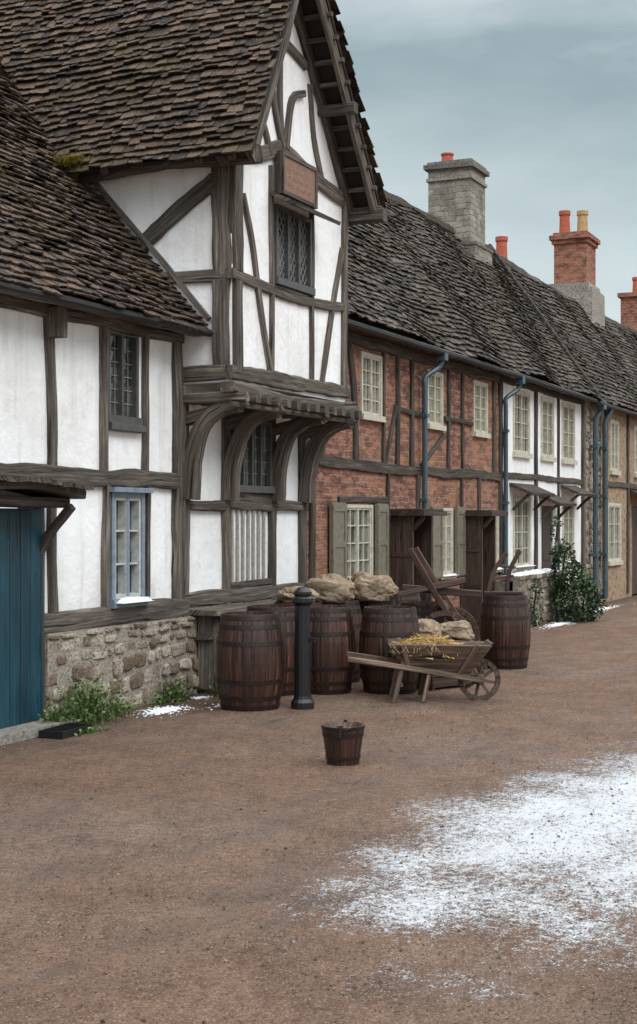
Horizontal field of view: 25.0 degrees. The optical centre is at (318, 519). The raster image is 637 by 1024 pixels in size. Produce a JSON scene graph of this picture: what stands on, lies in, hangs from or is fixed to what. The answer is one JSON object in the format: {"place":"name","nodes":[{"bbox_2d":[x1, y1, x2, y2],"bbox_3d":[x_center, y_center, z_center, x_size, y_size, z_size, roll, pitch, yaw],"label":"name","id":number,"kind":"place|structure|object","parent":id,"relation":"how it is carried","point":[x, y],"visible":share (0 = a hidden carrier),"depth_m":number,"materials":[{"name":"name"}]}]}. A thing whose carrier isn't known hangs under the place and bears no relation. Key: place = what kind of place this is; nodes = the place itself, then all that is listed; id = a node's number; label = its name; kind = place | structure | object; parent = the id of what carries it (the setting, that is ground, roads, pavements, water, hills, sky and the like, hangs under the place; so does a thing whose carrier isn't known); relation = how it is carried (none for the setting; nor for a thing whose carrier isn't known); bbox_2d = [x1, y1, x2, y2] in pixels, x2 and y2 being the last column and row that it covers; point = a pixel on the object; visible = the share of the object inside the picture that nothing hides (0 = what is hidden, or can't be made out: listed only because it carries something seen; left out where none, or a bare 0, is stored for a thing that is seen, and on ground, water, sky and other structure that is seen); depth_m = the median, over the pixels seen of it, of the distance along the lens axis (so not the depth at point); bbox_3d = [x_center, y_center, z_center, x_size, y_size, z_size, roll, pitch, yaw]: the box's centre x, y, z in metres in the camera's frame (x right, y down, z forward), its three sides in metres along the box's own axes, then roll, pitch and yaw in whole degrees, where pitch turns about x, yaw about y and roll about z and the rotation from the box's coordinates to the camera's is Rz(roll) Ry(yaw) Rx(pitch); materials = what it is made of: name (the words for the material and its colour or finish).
{"place":"outdoors","nodes":[
{"label":"outdoors","id":0,"kind":"place"},
{"bbox_2d":[0,594,636,1023],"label":"ground","id":1,"kind":"structure","parent":0,"point":[600,648],"depth_m":7.40,"materials":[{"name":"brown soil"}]},
{"bbox_2d":[0,719,76,745],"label":"doorstep","id":2,"kind":"object","parent":1,"relation":"on","point":[18,733],"visible":0.78,"depth_m":11.46,"materials":[{"name":"stone"}]},
{"bbox_2d":[37,698,77,722],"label":"weeds","id":3,"kind":"object","parent":1,"relation":"on","point":[55,715],"visible":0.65,"depth_m":11.93,"materials":[{"name":"green plant"}]},
{"bbox_2d":[38,723,91,739],"bbox_3d":[-2.055,1.718,11.662,0.220,0.065,0.480,0,0,20],"label":"boot scraper","id":4,"kind":"object","parent":1,"relation":"on","point":[65,731],"visible":1,"depth_m":11.50,"materials":[{"name":"black metal"}]},
{"bbox_2d":[40,668,136,725],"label":"weeds","id":5,"kind":"object","parent":1,"relation":"on","point":[87,711],"visible":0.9,"depth_m":12.19,"materials":[{"name":"green plant"}]},
{"bbox_2d":[74,724,115,735],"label":"weeds","id":6,"kind":"object","parent":1,"relation":"on","point":[92,729],"visible":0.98,"depth_m":11.76,"materials":[{"name":"green plant"}]},
{"bbox_2d":[0,58,213,728],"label":"half timbered cottage","id":7,"kind":"structure","parent":1,"relation":"on","point":[98,320],"depth_m":12.87,"materials":[{"name":"paint"}]},
{"bbox_2d":[0,508,42,728],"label":"teal door","id":8,"kind":"structure","parent":7,"relation":"in","point":[21,529],"depth_m":11.76,"materials":[{"name":"teal wood"}]},
{"bbox_2d":[111,334,130,593],"bbox_3d":[-1.855,-0.493,13.349,0.010,2.425,0.485,0,0,25],"label":"window glass","id":9,"kind":"structure","parent":7,"relation":"in","point":[112,336],"depth_m":13.33,"materials":[{"name":"glass"}]},
{"bbox_2d":[108,329,146,433],"bbox_3d":[-1.818,-1.280,13.323,0.150,0.940,0.600,0,0,25],"label":"leaded window frame","id":10,"kind":"structure","parent":7,"relation":"in","point":[119,422],"depth_m":13.32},
{"bbox_2d":[109,487,153,608],"bbox_3d":[-1.787,0.258,13.331,0.180,1.105,0.680,0,0,25],"label":"casement window frame","id":11,"kind":"structure","parent":7,"relation":"in","point":[116,492],"depth_m":13.30,"materials":[{"name":"blue paint"}]},
{"bbox_2d":[98,695,146,719],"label":"weeds","id":12,"kind":"object","parent":1,"relation":"on","point":[120,709],"visible":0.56,"depth_m":12.74,"materials":[{"name":"green plant"}]},
{"bbox_2d":[126,704,193,717],"bbox_3d":[-1.413,1.741,13.135,0.533,0.015,1.051,0,0,25],"label":"snow patch","id":13,"kind":"object","parent":1,"relation":"on","point":[159,710],"visible":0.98,"depth_m":13.10,"materials":[{"name":"white snow"}]},
{"bbox_2d":[141,691,183,707],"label":"weeds","id":14,"kind":"object","parent":1,"relation":"on","point":[156,703],"visible":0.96,"depth_m":13.54,"materials":[{"name":"green plant"}]},
{"bbox_2d":[155,677,199,703],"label":"weeds","id":15,"kind":"object","parent":1,"relation":"on","point":[176,692],"visible":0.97,"depth_m":13.74,"materials":[{"name":"green plant"}]},
{"bbox_2d":[192,696,209,698],"bbox_3d":[-1.160,1.741,14.020,0.387,0.015,0.238,0,0,-33],"label":"snow patch","id":16,"kind":"object","parent":1,"relation":"on","point":[199,697],"visible":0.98,"depth_m":14.04,"materials":[{"name":"white snow"}]},
{"bbox_2d":[205,675,217,695],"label":"weeds","id":17,"kind":"object","parent":1,"relation":"on","point":[211,688],"visible":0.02,"depth_m":14.14,"materials":[{"name":"green plant"}]},
{"bbox_2d":[85,23,344,607],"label":"plaster walls","id":18,"kind":"structure","parent":1,"relation":"on","point":[144,201],"depth_m":14.82,"materials":[{"name":"white paint"}]},
{"bbox_2d":[231,509,264,581],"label":"panel slats","id":19,"kind":"object","parent":18,"relation":"attached to","point":[247,545],"visible":1,"depth_m":15.58,"materials":[{"name":"white wood"}]},
{"bbox_2d":[69,0,386,689],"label":"timber frame","id":20,"kind":"object","parent":1,"relation":"on","point":[250,408],"visible":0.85,"depth_m":14.90,"materials":[{"name":"brown wood"}]},
{"bbox_2d":[0,0,380,207],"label":"roof deck","id":21,"kind":"structure","parent":20,"relation":"on","point":[315,29],"depth_m":15.53,"materials":[{"name":"black"}]},
{"bbox_2d":[44,148,97,174],"bbox_3d":[-2.563,-3.598,14.402,1.010,0.261,0.389,0,0,25],"label":"roof moss","id":22,"kind":"object","parent":21,"relation":"on","point":[67,161],"visible":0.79,"depth_m":14.33,"materials":[{"name":"green plant"}]},
{"bbox_2d":[0,0,387,211],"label":"roof slates","id":23,"kind":"object","parent":21,"relation":"on","point":[207,23],"visible":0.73,"depth_m":14.59,"materials":[{"name":"brown stone"}]},
{"bbox_2d":[231,203,315,492],"bbox_3d":[-0.501,-1.780,15.432,0.670,2.980,1.050,0,0,25],"label":"leaded window frame","id":24,"kind":"object","parent":20,"relation":"attached to","point":[286,282],"visible":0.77,"depth_m":15.55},
{"bbox_2d":[245,212,305,485],"bbox_3d":[-0.529,-1.795,15.444,0.560,2.860,0.920,0,0,25],"label":"window glass","id":25,"kind":"object","parent":24,"relation":"in","point":[279,245],"visible":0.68,"depth_m":15.53,"materials":[{"name":"black glass"}]},
{"bbox_2d":[245,211,306,485],"bbox_3d":[-0.520,-1.796,15.439,0.558,2.862,0.924,0,0,25],"label":"window leading","id":26,"kind":"object","parent":24,"relation":"attached to","point":[255,461],"depth_m":15.48,"materials":[{"name":"grey metal"}]},
{"bbox_2d":[285,156,314,203],"bbox_3d":[-0.223,-3.590,15.200,0.050,0.360,0.780,0,0,25],"label":"sign board","id":27,"kind":"object","parent":20,"relation":"attached to","point":[308,172],"visible":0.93,"depth_m":15.19,"materials":[{"name":"wood"}]},
{"bbox_2d":[287,167,312,194],"bbox_3d":[-0.197,-3.585,15.188,0.005,0.206,0.625,0,0,25],"label":"sign lettering","id":28,"kind":"object","parent":27,"relation":"attached to","point":[305,183],"visible":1,"depth_m":15.20},
{"bbox_2d":[189,599,270,691],"bbox_3d":[-0.820,1.320,15.633,0.204,0.860,2.850,0,0,25],"label":"plinth mortar","id":29,"kind":"object","parent":1,"relation":"on","point":[199,607],"visible":0.07,"depth_m":14.82,"materials":[{"name":"grey concrete"}]},
{"bbox_2d":[189,602,246,690],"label":"plinth stones","id":30,"kind":"object","parent":29,"relation":"in","point":[192,656],"visible":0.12,"depth_m":14.47,"materials":[{"name":"grey stone"}]},
{"bbox_2d":[215,611,283,711],"bbox_3d":[-0.636,1.310,13.322,0.640,0.880,0.640,0,0,25],"label":"wooden barrel","id":31,"kind":"object","parent":1,"relation":"on","point":[249,660],"visible":1,"depth_m":13.06,"materials":[{"name":"brown wood"}]},
{"bbox_2d":[247,604,294,695],"bbox_3d":[-0.452,1.310,14.447,0.620,0.880,0.620,0,0,-33],"label":"wooden barrel","id":32,"kind":"object","parent":1,"relation":"on","point":[286,612],"visible":0.33,"depth_m":14.20,"materials":[{"name":"brown wood"}]},
{"bbox_2d":[274,601,322,604],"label":"wooden barrel","id":33,"kind":"object","parent":1,"relation":"on","point":[314,603],"visible":0.09,"depth_m":15.01,"materials":[{"name":"brown wood"}]},
{"bbox_2d":[276,586,318,602],"bbox_3d":[-0.234,0.793,15.110,0.439,0.173,0.460,0,0,-16],"label":"burlap sack","id":34,"kind":"object","parent":33,"relation":"on","point":[285,595],"visible":0.55,"depth_m":14.99,"materials":[{"name":"beige fabric"}]},
{"bbox_2d":[291,587,315,709],"bbox_3d":[-0.145,1.188,13.286,0.225,1.125,0.220,0,0,-23],"label":"iron post","id":35,"kind":"object","parent":1,"relation":"on","point":[302,600],"visible":1,"depth_m":13.22,"materials":[{"name":"black metal"}]},
{"bbox_2d":[310,605,354,694],"bbox_3d":[0.073,1.315,14.537,0.600,0.870,0.600,0,0,0],"label":"wooden barrel","id":36,"kind":"object","parent":1,"relation":"on","point":[332,630],"visible":0.7,"depth_m":14.28,"materials":[{"name":"brown wood"}]},
{"bbox_2d":[323,600,361,682],"bbox_3d":[0.178,1.310,15.534,0.640,0.880,0.640,0,0,-4],"label":"wooden barrel","id":37,"kind":"object","parent":1,"relation":"on","point":[354,605],"visible":0.23,"depth_m":15.35,"materials":[{"name":"brown wood"}]},
{"bbox_2d":[305,573,354,602],"bbox_3d":[0.129,0.735,15.471,0.543,0.310,0.594,0,0,6],"label":"burlap sack","id":38,"kind":"object","parent":37,"relation":"on","point":[332,588],"visible":0.85,"depth_m":15.23,"materials":[{"name":"beige fabric"}]},
{"bbox_2d":[321,720,365,765],"bbox_3d":[0.178,1.605,10.289,0.320,0.290,0.332,0,0,7],"label":"wooden bucket","id":39,"kind":"object","parent":1,"relation":"on","point":[343,742],"visible":1,"depth_m":10.18,"materials":[{"name":"brown wood"}]},
{"bbox_2d":[360,599,395,677],"bbox_3d":[0.584,1.310,16.062,0.620,0.880,0.620,0,0,34],"label":"wooden barrel","id":40,"kind":"object","parent":1,"relation":"on","point":[363,604],"visible":0.12,"depth_m":15.81,"materials":[{"name":"brown wood"}]},
{"bbox_2d":[347,571,398,601],"bbox_3d":[0.573,0.728,15.679,0.624,0.325,0.438,0,0,1],"label":"burlap sack","id":41,"kind":"object","parent":40,"relation":"on","point":[375,588],"visible":0.89,"depth_m":15.50,"materials":[{"name":"beige fabric"}]},
{"bbox_2d":[359,605,420,694],"bbox_3d":[0.726,1.320,14.568,0.630,0.860,0.630,0,0,-11],"label":"wooden barrel","id":42,"kind":"object","parent":1,"relation":"on","point":[380,625],"visible":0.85,"depth_m":14.32,"materials":[{"name":"brown wood"}]},
{"bbox_2d":[307,315,498,621],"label":"brick walls","id":43,"kind":"structure","parent":1,"relation":"on","point":[332,484],"depth_m":19.99,"materials":[{"name":"red brick"}]},
{"bbox_2d":[346,633,500,703],"bbox_3d":[1.018,1.409,13.904,1.489,0.697,0.716,0,0,0],"label":"wheelbarrow","id":44,"kind":"object","parent":1,"relation":"on","point":[427,656],"visible":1,"depth_m":13.72,"materials":[{"name":"brown wood"}]},
{"bbox_2d":[401,601,446,623],"bbox_3d":[1.198,1.350,16.442,0.580,0.800,0.580,0,0,33],"label":"wooden barrel","id":45,"kind":"object","parent":1,"relation":"on","point":[425,608],"visible":0.24,"depth_m":16.21,"materials":[{"name":"brown wood"}]},
{"bbox_2d":[391,547,486,673],"bbox_3d":[1.430,1.017,16.076,0.960,1.417,1.073,0,0,25],"label":"handcart","id":46,"kind":"object","parent":1,"relation":"on","point":[437,589],"visible":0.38,"depth_m":15.79,"materials":[{"name":"brown wood"}]},
{"bbox_2d":[417,640,471,690],"bbox_3d":[1.230,1.505,14.997,0.623,0.490,0.464,0,0,-43],"label":"wooden crate","id":47,"kind":"object","parent":1,"relation":"on","point":[437,681],"visible":0.13,"depth_m":14.74,"materials":[{"name":"brown wood"}]},
{"bbox_2d":[418,618,441,636],"bbox_3d":[1.103,1.150,14.917,0.354,0.220,0.419,0,0,2],"label":"burlap sack","id":48,"kind":"object","parent":47,"relation":"on","point":[429,626],"visible":0.41,"depth_m":14.77,"materials":[{"name":"beige fabric"}]},
{"bbox_2d":[440,620,474,639],"bbox_3d":[1.417,1.162,15.079,0.407,0.196,0.386,0,0,-20],"label":"burlap sack","id":49,"kind":"object","parent":47,"relation":"on","point":[458,630],"visible":0.78,"depth_m":14.93,"materials":[{"name":"beige fabric"}]},
{"bbox_2d":[308,314,588,608],"bbox_3d":[2.627,-0.470,22.773,0.313,4.439,13.006,0,0,25],"label":"timber frame","id":50,"kind":"object","parent":1,"relation":"on","point":[397,351],"visible":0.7,"depth_m":20.07,"materials":[{"name":"brown wood"}]},
{"bbox_2d":[329,502,488,578],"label":"shutters","id":51,"kind":"object","parent":50,"relation":"attached to","point":[338,538],"visible":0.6,"depth_m":18.99,"materials":[{"name":"grey paint"}]},
{"bbox_2d":[347,351,501,579],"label":"window frames","id":52,"kind":"structure","parent":50,"relation":"attached to","point":[480,415],"depth_m":19.12,"materials":[{"name":"beige wood"}]},
{"bbox_2d":[347,358,477,576],"bbox_3d":[1.609,-0.675,20.899,0.006,2.960,6.360,0,0,25],"label":"window glass","id":53,"kind":"object","parent":52,"relation":"in","point":[365,540],"visible":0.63,"depth_m":18.66,"materials":[{"name":"glass"}]},
{"bbox_2d":[348,202,587,395],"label":"roof deck","id":54,"kind":"structure","parent":50,"relation":"on","point":[374,324],"depth_m":23.55,"materials":[{"name":"black"}]},
{"bbox_2d":[291,190,598,396],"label":"roof slates","id":55,"kind":"object","parent":54,"relation":"on","point":[511,346],"visible":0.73,"depth_m":23.66,"materials":[{"name":"grey stone"}]},
{"bbox_2d":[428,167,491,280],"bbox_3d":[2.679,-5.575,27.805,1.100,2.250,1.060,0,0,25],"label":"stone chimney","id":56,"kind":"object","parent":54,"relation":"on","point":[458,205],"visible":0.32,"depth_m":27.39,"materials":[{"name":"grey stone"}]},
{"bbox_2d":[441,152,453,160],"bbox_3d":[2.486,-6.950,27.673,0.276,0.200,0.276,0,0,25],"label":"chimney pot","id":57,"kind":"object","parent":56,"relation":"on","point":[447,156],"visible":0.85,"depth_m":27.57,"materials":[{"name":"ceramic"}]},
{"bbox_2d":[423,158,493,253],"bbox_3d":[2.679,-6.033,27.805,1.140,1.666,1.100,0,0,25],"label":"stone chimney cap","id":58,"kind":"object","parent":56,"relation":"attached to","point":[469,162],"visible":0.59,"depth_m":27.38,"materials":[{"name":"grey stone"}]},
{"bbox_2d":[418,353,524,574],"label":"drainpipes","id":59,"kind":"object","parent":50,"relation":"attached to","point":[424,416],"visible":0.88,"depth_m":20.48,"materials":[{"name":"metal"}]},
{"bbox_2d":[348,319,597,402],"bbox_3d":[2.814,-2.383,22.740,0.102,0.116,13.100,0,0,25],"label":"gutter","id":60,"kind":"object","parent":50,"relation":"attached to","point":[359,326],"visible":0.91,"depth_m":20.95,"materials":[{"name":"paint"}]},
{"bbox_2d":[390,509,507,631],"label":"doors and porches","id":61,"kind":"structure","parent":1,"relation":"on","point":[411,528],"depth_m":20.04,"materials":[{"name":"brown wood"}]},
{"bbox_2d":[480,594,530,668],"bbox_3d":[2.209,1.320,16.969,0.600,0.860,0.600,0,0,-21],"label":"wooden barrel","id":62,"kind":"object","parent":1,"relation":"on","point":[505,626],"visible":0.89,"depth_m":16.72,"materials":[{"name":"brown wood"}]},
{"bbox_2d":[484,550,521,594],"bbox_3d":[2.184,0.624,16.969,0.450,0.532,0.060,0,0,0],"label":"broken cart wheel","id":63,"kind":"object","parent":62,"relation":"on","point":[507,577],"visible":1,"depth_m":16.95,"materials":[{"name":"brown wood"}]},
{"bbox_2d":[529,577,544,626],"bbox_3d":[3.546,1.357,23.397,0.296,0.842,0.356,0,0,-1],"label":"ivy bush","id":64,"kind":"object","parent":1,"relation":"on","point":[534,616],"visible":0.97,"depth_m":23.36,"materials":[{"name":"green plant"}]},
{"bbox_2d":[496,359,595,625],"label":"white rendered cottage","id":65,"kind":"structure","parent":1,"relation":"on","point":[545,457],"depth_m":25.96,"materials":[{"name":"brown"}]},
{"bbox_2d":[515,394,570,562],"bbox_3d":[4.160,-0.700,26.452,0.006,2.980,4.010,0,0,25],"label":"window glass","id":66,"kind":"structure","parent":65,"relation":"in","point":[515,394],"depth_m":25.35,"materials":[{"name":"grey glass"}]},
{"bbox_2d":[512,388,577,570],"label":"window frames","id":67,"kind":"structure","parent":65,"relation":"in","point":[548,456],"depth_m":26.13,"materials":[{"name":"beige paint"}]},
{"bbox_2d":[541,506,551,568],"bbox_3d":[4.194,0.740,26.562,0.070,1.980,0.800,0,0,25],"label":"door","id":68,"kind":"structure","parent":65,"relation":"in","point":[546,545],"depth_m":26.53,"materials":[{"name":"brown wood"}]},
{"bbox_2d":[539,621,575,629],"bbox_3d":[4.087,1.741,24.164,0.595,0.016,4.151,0,0,25],"label":"snow patch","id":69,"kind":"object","parent":1,"relation":"on","point":[562,623],"visible":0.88,"depth_m":23.83,"materials":[{"name":"white snow"}]},
{"bbox_2d":[548,515,607,622],"bbox_3d":[4.436,0.858,24.550,0.836,1.858,1.226,0,0,40],"label":"ivy bush","id":70,"kind":"object","parent":1,"relation":"on","point":[561,586],"visible":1,"depth_m":24.35,"materials":[{"name":"green plant"}]},
{"bbox_2d":[584,400,600,594],"bbox_3d":[5.551,-0.400,29.488,0.204,4.300,1.250,0,0,25],"label":"wall mortar","id":71,"kind":"object","parent":1,"relation":"on","point":[586,482],"depth_m":29.07,"materials":[{"name":"grey concrete"}]},
{"bbox_2d":[586,401,601,603],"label":"wall stones","id":72,"kind":"object","parent":71,"relation":"in","point":[589,456],"depth_m":29.19,"materials":[{"name":"grey stone"}]},
{"bbox_2d":[589,401,613,599],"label":"drainpipes","id":73,"kind":"object","parent":71,"relation":"attached to","point":[604,496],"visible":0.97,"depth_m":29.69,"materials":[{"name":"metal"}]},
{"bbox_2d":[599,603,634,610],"bbox_3d":[5.425,1.741,27.660,0.470,0.016,6.418,0,0,25],"label":"snow patch","id":74,"kind":"object","parent":1,"relation":"on","point":[609,607],"visible":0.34,"depth_m":28.39,"materials":[{"name":"white snow"}]},
{"bbox_2d":[601,391,636,601],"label":"limestone walls","id":75,"kind":"structure","parent":1,"relation":"on","point":[616,582],"depth_m":31.81,"materials":[{"name":"beige stone"}]},
{"bbox_2d":[493,262,636,411],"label":"roof deck","id":76,"kind":"structure","parent":75,"relation":"on","point":[597,398],"depth_m":32.07,"materials":[{"name":"black"}]},
{"bbox_2d":[500,255,636,410],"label":"roof slates","id":77,"kind":"object","parent":76,"relation":"on","point":[583,350],"visible":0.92,"depth_m":32.15,"materials":[{"name":"grey stone"}]},
{"bbox_2d":[549,282,604,336],"bbox_3d":[6.455,-5.200,36.116,1.233,1.337,1.477,0,0,25],"label":"chimney base","id":78,"kind":"object","parent":76,"relation":"on","point":[589,297],"visible":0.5,"depth_m":35.45,"materials":[{"name":"stone"}]},
{"bbox_2d":[549,230,636,339],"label":"brick chimneys","id":79,"kind":"object","parent":76,"relation":"on","point":[574,256],"visible":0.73,"depth_m":35.75,"materials":[{"name":"red brick"}]},
{"bbox_2d":[495,210,636,291],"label":"red chimney pots","id":80,"kind":"object","parent":79,"relation":"on","point":[502,241],"visible":0.8,"depth_m":35.96,"materials":[{"name":"ceramic"}]},
{"bbox_2d":[577,210,587,230],"bbox_3d":[6.628,-7.430,36.006,0.322,0.600,0.322,0,0,25],"label":"buff chimney pot","id":81,"kind":"object","parent":79,"relation":"on","point":[582,221],"visible":0.77,"depth_m":35.89,"materials":[{"name":"ceramic"}]},
{"bbox_2d":[597,401,636,416],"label":"gutter","id":82,"kind":"object","parent":75,"relation":"attached to","point":[619,409],"visible":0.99,"depth_m":30.15,"materials":[{"name":"paint"}]},
{"bbox_2d":[604,408,636,596],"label":"timber beams","id":83,"kind":"structure","parent":75,"relation":"attached to","point":[628,485],"depth_m":32.16,"materials":[{"name":"brown wood"}]},
{"bbox_2d":[608,419,636,565],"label":"window frames","id":84,"kind":"structure","parent":75,"relation":"attached to","point":[614,454],"depth_m":31.17,"materials":[{"name":"beige wood"}]},
{"bbox_2d":[609,434,636,558],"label":"window glass","id":85,"kind":"object","parent":84,"relation":"in","point":[611,527],"visible":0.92,"depth_m":30.97,"materials":[{"name":"grey glass"}]},
{"bbox_2d":[630,490,636,594],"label":"doors and hoods","id":86,"kind":"structure","parent":1,"relation":"on","point":[634,549],"depth_m":33.21,"materials":[{"name":"brown wood"}]},
{"bbox_2d":[395,590,420,605],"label":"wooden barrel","id":87,"kind":"object","parent":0,"point":[411,597],"visible":0.07,"depth_m":17.56,"materials":[{"name":"brown wood"}]},
{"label":"roof deck","id":88,"kind":"object","parent":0,"visible":0},
{"bbox_2d":[628,326,636,337],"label":"roof slates","id":89,"kind":"object","parent":88,"relation":"on","point":[633,332],"visible":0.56,"depth_m":41.40,"materials":[{"name":"grey stone"}]}
]}

